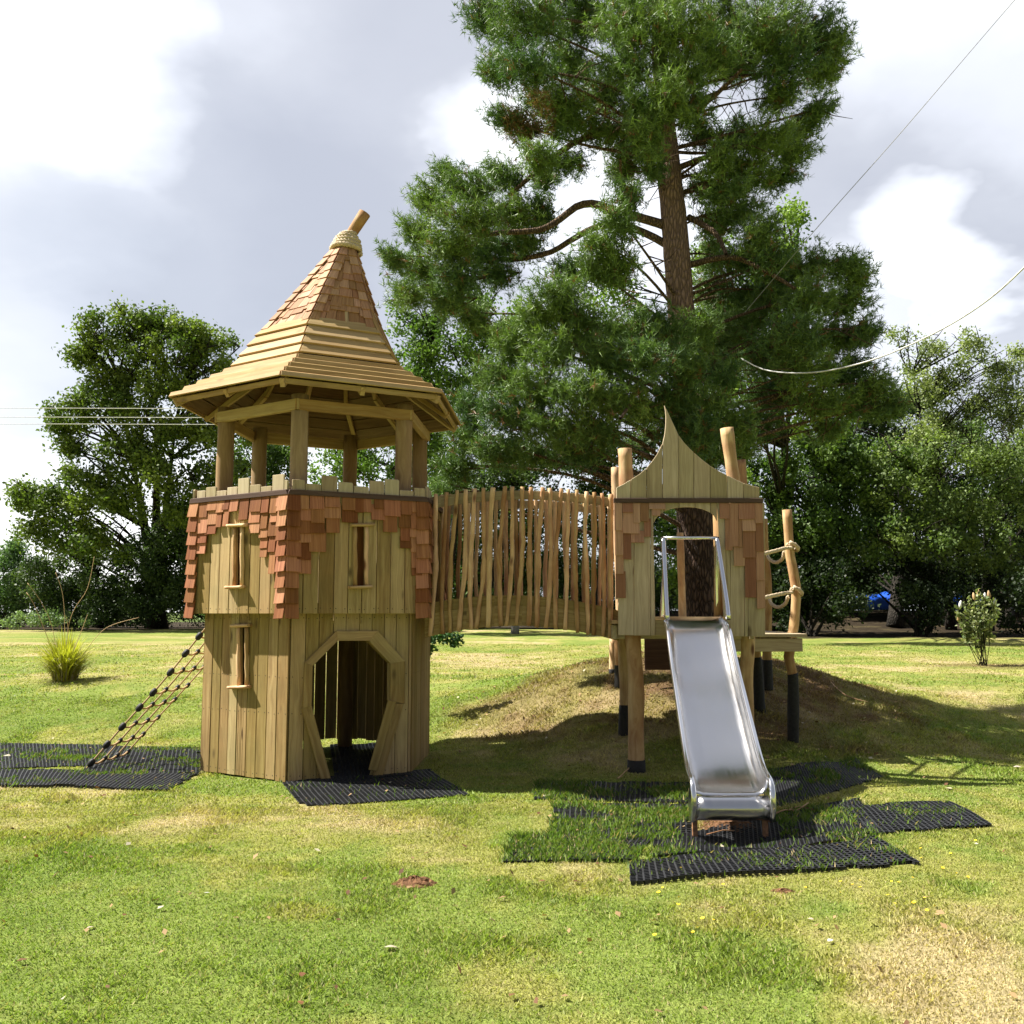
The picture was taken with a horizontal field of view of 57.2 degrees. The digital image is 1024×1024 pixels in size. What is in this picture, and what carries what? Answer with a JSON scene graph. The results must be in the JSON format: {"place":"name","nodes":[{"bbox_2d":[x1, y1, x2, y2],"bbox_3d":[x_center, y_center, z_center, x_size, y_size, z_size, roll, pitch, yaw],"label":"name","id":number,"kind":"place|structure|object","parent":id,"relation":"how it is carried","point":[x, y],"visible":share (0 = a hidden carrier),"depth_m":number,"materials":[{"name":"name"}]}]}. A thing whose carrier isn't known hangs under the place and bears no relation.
{"place":"outdoors","nodes":[
{"label":"outdoors","id":0,"kind":"place"},
{"bbox_2d":[58,408,184,408],"bbox_3d":[-12.614,-3.711,33.580,22.729,0.061,0.024,0,-6,0],"label":"power line","id":1,"kind":"object","parent":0,"point":[121,408],"visible":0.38,"depth_m":33.57,"materials":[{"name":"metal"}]},
{"bbox_2d":[55,417,201,417],"bbox_3d":[-12.601,-3.386,33.545,22.706,0.061,0.024,0,-6,0],"label":"power line","id":2,"kind":"object","parent":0,"point":[128,417],"visible":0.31,"depth_m":33.53,"materials":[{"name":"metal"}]},
{"bbox_2d":[105,424,214,424],"bbox_3d":[-12.591,-3.120,33.517,22.686,0.061,0.024,0,-6,0],"label":"power line","id":3,"kind":"object","parent":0,"point":[159,424],"visible":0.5,"depth_m":33.51,"materials":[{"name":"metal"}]},
{"bbox_2d":[0,610,1023,1023],"bbox_3d":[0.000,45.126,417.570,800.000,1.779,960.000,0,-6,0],"label":"ground","id":4,"kind":"structure","parent":0,"point":[872,630],"depth_m":5.84,"materials":[{"name":"green plant"}]},
{"bbox_2d":[0,536,39,628],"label":"willow bush","id":5,"kind":"object","parent":4,"relation":"on","point":[11,551],"visible":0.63,"depth_m":38.67,"materials":[{"name":"green plant"}]},
{"bbox_2d":[0,606,95,629],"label":"bramble bush","id":6,"kind":"object","parent":4,"relation":"on","point":[32,619],"visible":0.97,"depth_m":35.89,"materials":[{"name":"green plant"}]},
{"bbox_2d":[0,743,101,768],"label":"rubber mat","id":7,"kind":"object","parent":4,"relation":"on","point":[21,762],"visible":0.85,"depth_m":10.47,"materials":[{"name":"black rubber"}]},
{"bbox_2d":[22,559,138,680],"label":"ornamental grass","id":8,"kind":"object","parent":4,"relation":"on","point":[65,661],"depth_m":14.76,"materials":[{"name":"plant"}]},
{"bbox_2d":[0,768,198,790],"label":"rubber mat","id":9,"kind":"object","parent":4,"relation":"on","point":[141,781],"visible":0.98,"depth_m":8.92,"materials":[{"name":"black rubber"}]},
{"bbox_2d":[5,506,197,629],"bbox_3d":[-15.864,2.258,38.456,9.066,5.470,6.128,-2,-6,16],"label":"hawthorn bush","id":10,"kind":"object","parent":4,"relation":"on","point":[156,569],"visible":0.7,"depth_m":37.32,"materials":[{"name":"green plant"}]},
{"bbox_2d":[0,562,204,626],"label":"field hedge","id":11,"kind":"object","parent":4,"relation":"on","point":[126,623],"visible":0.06,"depth_m":42.53,"materials":[{"name":"green plant"}]},
{"bbox_2d":[0,291,251,628],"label":"oak tree","id":12,"kind":"object","parent":4,"relation":"on","point":[193,343],"visible":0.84,"depth_m":36.16,"materials":[{"name":"green plant"}]},
{"bbox_2d":[84,745,199,774],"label":"rubber mat","id":13,"kind":"object","parent":4,"relation":"on","point":[133,755],"visible":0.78,"depth_m":10.03,"materials":[{"name":"black rubber"}]},
{"bbox_2d":[196,437,318,620],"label":"field maple","id":14,"kind":"object","parent":4,"relation":"on","point":[278,458],"visible":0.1,"depth_m":41.91,"materials":[{"name":"green plant"}]},
{"bbox_2d":[168,209,460,781],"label":"play tower","id":15,"kind":"structure","parent":4,"relation":"on","point":[316,364],"depth_m":9.38,"materials":[{"name":"brown wood"}]},
{"bbox_2d":[87,628,204,767],"bbox_3d":[-3.769,1.994,10.162,1.233,1.511,1.167,0,-6,0],"label":"climbing net","id":16,"kind":"object","parent":15,"relation":"attached to","point":[139,707],"visible":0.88,"depth_m":9.91,"materials":[{"name":"fabric"}]},
{"bbox_2d":[425,486,618,640],"bbox_3d":[0.084,0.539,10.075,2.104,1.644,0.934,-1,-6,5],"label":"footbridge","id":17,"kind":"object","parent":15,"relation":"attached to","point":[449,614],"visible":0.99,"depth_m":9.65,"materials":[{"name":"brown wood"}]},
{"bbox_2d":[330,742,410,779],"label":"rubber mat","id":18,"kind":"object","parent":4,"relation":"on","point":[353,760],"visible":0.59,"depth_m":9.88,"materials":[{"name":"black rubber"}]},
{"bbox_2d":[281,769,468,805],"bbox_3d":[-1.307,2.514,8.587,1.499,0.046,1.437,2,-6,-18],"label":"rubber mat","id":19,"kind":"object","parent":4,"relation":"on","point":[431,789],"visible":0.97,"depth_m":8.41,"materials":[{"name":"black rubber"}]},
{"bbox_2d":[391,875,436,887],"bbox_3d":[-0.571,2.192,5.591,0.322,0.060,0.214,0,-6,0],"label":"molehill","id":20,"kind":"object","parent":4,"relation":"on","point":[416,880],"visible":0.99,"depth_m":5.56,"materials":[{"name":"soil"}]},
{"bbox_2d":[307,277,525,568],"bbox_3d":[-3.268,-2.196,34.405,7.720,13.400,6.781,5,-8,-40],"label":"ash tree","id":21,"kind":"object","parent":4,"relation":"on","point":[429,349],"visible":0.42,"depth_m":34.37,"materials":[{"name":"green plant"}]},
{"bbox_2d":[430,630,464,656],"bbox_3d":[-1.096,2.129,12.409,0.961,1.236,0.502,0,-6,0],"label":"laurel bush","id":22,"kind":"object","parent":4,"relation":"on","point":[454,640],"visible":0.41,"depth_m":12.47,"materials":[{"name":"green plant"}]},
{"bbox_2d":[318,549,677,626],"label":"field hedge","id":23,"kind":"object","parent":4,"relation":"on","point":[541,588],"visible":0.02,"depth_m":44.62,"materials":[{"name":"green plant"}]},
{"bbox_2d":[431,433,581,628],"bbox_3d":[-0.651,0.794,40.061,7.748,8.507,4.950,0,-6,0],"label":"elm tree","id":24,"kind":"object","parent":4,"relation":"on","point":[490,480],"visible":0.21,"depth_m":39.43,"materials":[{"name":"green plant"}]},
{"bbox_2d":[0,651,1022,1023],"bbox_3d":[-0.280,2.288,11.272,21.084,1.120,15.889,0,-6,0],"label":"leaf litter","id":25,"kind":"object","parent":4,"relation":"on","point":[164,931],"visible":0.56,"depth_m":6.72,"materials":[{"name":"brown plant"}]},
{"bbox_2d":[510,626,518,633],"bbox_3d":[0.094,4.191,33.561,0.346,0.546,0.325,0,-6,0],"label":"tree stump","id":26,"kind":"object","parent":4,"relation":"on","point":[514,629],"visible":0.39,"depth_m":33.43,"materials":[{"name":"grey wood"}]},
{"bbox_2d":[503,834,651,862],"bbox_3d":[0.477,2.283,6.378,1.089,0.058,0.758,0,-6,0],"label":"rubber mat","id":27,"kind":"object","parent":4,"relation":"on","point":[636,839],"visible":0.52,"depth_m":6.22,"materials":[{"name":"black rubber"}]},
{"bbox_2d":[525,424,677,613],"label":"elm tree","id":28,"kind":"object","parent":4,"relation":"on","point":[584,486],"visible":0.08,"depth_m":40.72,"materials":[{"name":"green plant"}]},
{"bbox_2d":[534,781,689,803],"bbox_3d":[0.922,2.488,8.351,1.438,0.046,0.852,0,-6,3],"label":"rubber mat","id":29,"kind":"object","parent":4,"relation":"on","point":[638,796],"visible":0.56,"depth_m":8.23,"materials":[{"name":"black rubber"}]},
{"bbox_2d":[553,802,691,836],"bbox_3d":[0.893,2.400,7.283,1.217,0.080,1.204,0,-6,0],"label":"rubber mat","id":30,"kind":"object","parent":4,"relation":"on","point":[582,812],"visible":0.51,"depth_m":7.32,"materials":[{"name":"black rubber"}]},
{"bbox_2d":[373,0,915,616],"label":"pine tree","id":31,"kind":"object","parent":4,"relation":"on","point":[639,134],"visible":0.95,"depth_m":12.80,"materials":[{"name":"green plant"}]},
{"bbox_2d":[744,0,1014,312],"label":"stay wire","id":32,"kind":"object","parent":31,"relation":"attached to","point":[882,153],"visible":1,"depth_m":11.49,"materials":[{"name":"grey metal"}]},
{"bbox_2d":[741,267,1023,373],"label":"hanging rope","id":33,"kind":"object","parent":31,"relation":"hanging from","point":[998,291],"visible":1,"depth_m":10.60,"materials":[{"name":"fabric"}]},
{"bbox_2d":[609,406,806,773],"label":"slide platform","id":34,"kind":"structure","parent":4,"relation":"on","point":[740,521],"depth_m":9.32,"materials":[{"name":"brown wood"}]},
{"bbox_2d":[660,536,775,836],"bbox_3d":[1.690,1.365,8.057,0.641,2.478,2.497,0,-6,4],"label":"slide","id":35,"kind":"object","parent":34,"relation":"attached to","point":[729,776],"visible":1,"depth_m":7.81,"materials":[{"name":"silver metal"}]},
{"bbox_2d":[557,191,863,547],"bbox_3d":[5.695,-2.453,31.878,9.524,13.475,11.810,0,-6,0],"label":"lime tree","id":36,"kind":"object","parent":4,"relation":"on","point":[800,217],"visible":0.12,"depth_m":27.93,"materials":[{"name":"green plant"}]},
{"bbox_2d":[707,830,734,834],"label":"twig","id":37,"kind":"object","parent":4,"relation":"on","point":[720,831],"visible":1,"depth_m":6.95,"materials":[{"name":"brown wood"}]},
{"bbox_2d":[700,821,755,831],"bbox_3d":[1.665,2.387,7.130,0.652,0.079,0.403,0,-6,0],"label":"soil heap","id":38,"kind":"object","parent":4,"relation":"on","point":[731,823],"visible":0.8,"depth_m":7.11,"materials":[{"name":"brown soil"}]},
{"bbox_2d":[653,797,879,857],"bbox_3d":[2.047,2.366,6.870,2.766,0.119,0.915,4,-7,-33],"label":"rubber mat","id":39,"kind":"object","parent":4,"relation":"on","point":[752,834],"visible":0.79,"depth_m":6.84,"materials":[{"name":"black rubber"}]},
{"bbox_2d":[629,835,919,884],"bbox_3d":[1.665,2.228,5.982,2.170,0.058,0.626,2,-6,-21],"label":"rubber mat","id":40,"kind":"object","parent":4,"relation":"on","point":[731,866],"visible":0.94,"depth_m":5.95,"materials":[{"name":"black rubber"}]},
{"bbox_2d":[771,888,794,893],"bbox_3d":[1.559,2.178,5.402,0.208,0.029,0.145,0,-6,0],"label":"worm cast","id":41,"kind":"object","parent":4,"relation":"on","point":[786,890],"visible":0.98,"depth_m":5.39,"materials":[{"name":"soil"}]},
{"bbox_2d":[650,417,922,632],"bbox_3d":[9.628,0.515,34.180,10.002,8.056,6.519,0,-6,0],"label":"sycamore tree","id":42,"kind":"object","parent":4,"relation":"on","point":[814,524],"visible":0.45,"depth_m":32.68,"materials":[{"name":"green plant"}]},
{"bbox_2d":[776,802,808,813],"bbox_3d":[2.217,2.365,7.454,0.076,0.042,0.753,-5,-8,42],"label":"twig","id":43,"kind":"object","parent":4,"relation":"on","point":[791,809],"visible":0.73,"depth_m":7.44,"materials":[{"name":"brown wood"}]},
{"bbox_2d":[763,757,882,806],"bbox_3d":[2.643,2.486,8.748,2.538,0.125,0.937,6,-8,-43],"label":"rubber mat","id":44,"kind":"object","parent":4,"relation":"on","point":[783,788],"visible":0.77,"depth_m":8.76,"materials":[{"name":"black rubber"}]},
{"bbox_2d":[770,548,880,636],"bbox_3d":[10.059,2.717,31.189,4.088,3.080,2.713,-2,-7,22],"label":"hazel bush","id":45,"kind":"object","parent":4,"relation":"on","point":[831,609],"visible":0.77,"depth_m":30.90,"materials":[{"name":"green plant"}]},
{"bbox_2d":[820,670,868,702],"bbox_3d":[4.234,2.270,12.286,0.227,0.342,1.240,1,-6,-9],"label":"twig","id":46,"kind":"object","parent":4,"relation":"on","point":[843,693],"visible":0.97,"depth_m":11.84,"materials":[{"name":"brown wood"}]},
{"bbox_2d":[809,568,930,618],"bbox_3d":[13.966,3.304,39.782,8.772,2.740,3.374,0,-6,0],"label":"holly bush","id":47,"kind":"object","parent":4,"relation":"on","point":[882,589],"visible":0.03,"depth_m":39.57,"materials":[{"name":"green plant"}]},
{"bbox_2d":[856,591,889,609],"bbox_3d":[14.660,3.644,39.225,2.483,0.861,1.741,0,-6,0],"label":"tarpaulin","id":48,"kind":"object","parent":4,"relation":"on","point":[882,602],"visible":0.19,"depth_m":38.41,"materials":[{"name":"blue plastic"}]},
{"bbox_2d":[796,375,988,627],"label":"beech tree","id":49,"kind":"object","parent":4,"relation":"on","point":[894,619],"visible":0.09,"depth_m":41.61,"materials":[{"name":"green plant"}]},
{"bbox_2d":[838,801,991,834],"bbox_3d":[3.061,2.351,7.239,1.136,0.047,1.106,0,-6,0],"label":"rubber mat","id":50,"kind":"object","parent":4,"relation":"on","point":[875,813],"visible":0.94,"depth_m":7.19,"materials":[{"name":"black rubber"}]},
{"bbox_2d":[817,542,1023,632],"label":"elder bush","id":51,"kind":"object","parent":4,"relation":"on","point":[927,571],"visible":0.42,"depth_m":33.87,"materials":[{"name":"green plant"}]},
{"bbox_2d":[883,564,974,636],"bbox_3d":[13.925,3.006,31.273,2.864,2.555,2.551,0,-6,0],"label":"hazel bush","id":52,"kind":"object","parent":4,"relation":"on","point":[935,607],"visible":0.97,"depth_m":30.95,"materials":[{"name":"green plant"}]},
{"bbox_2d":[844,410,1023,630],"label":"alder tree","id":53,"kind":"object","parent":4,"relation":"on","point":[982,460],"visible":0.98,"depth_m":31.97,"materials":[{"name":"green plant"}]},
{"bbox_2d":[878,322,1023,629],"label":"birch tree","id":54,"kind":"object","parent":4,"relation":"on","point":[933,390],"visible":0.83,"depth_m":35.51,"materials":[{"name":"green plant"}]},
{"bbox_2d":[912,567,1023,611],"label":"holly bush","id":55,"kind":"object","parent":4,"relation":"on","point":[978,587],"visible":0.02,"depth_m":39.07,"materials":[{"name":"green plant"}]},
{"bbox_2d":[922,435,1023,626],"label":"beech tree","id":56,"kind":"object","parent":4,"relation":"on","point":[1018,533],"visible":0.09,"depth_m":40.44,"materials":[{"name":"green plant"}]},
{"bbox_2d":[954,588,1001,665],"bbox_3d":[9.039,2.237,18.179,1.010,1.523,0.568,0,-6,0],"label":"buddleia shrub","id":57,"kind":"object","parent":4,"relation":"on","point":[980,626],"visible":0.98,"depth_m":18.14,"materials":[{"name":"green plant"}]},
{"bbox_2d":[975,560,1023,635],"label":"hazel bush","id":58,"kind":"object","parent":4,"relation":"on","point":[1011,599],"visible":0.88,"depth_m":31.02,"materials":[{"name":"green plant"}]},
{"bbox_2d":[0,0,1023,612],"label":"sky","id":59,"kind":"structure","parent":0,"point":[202,157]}
]}

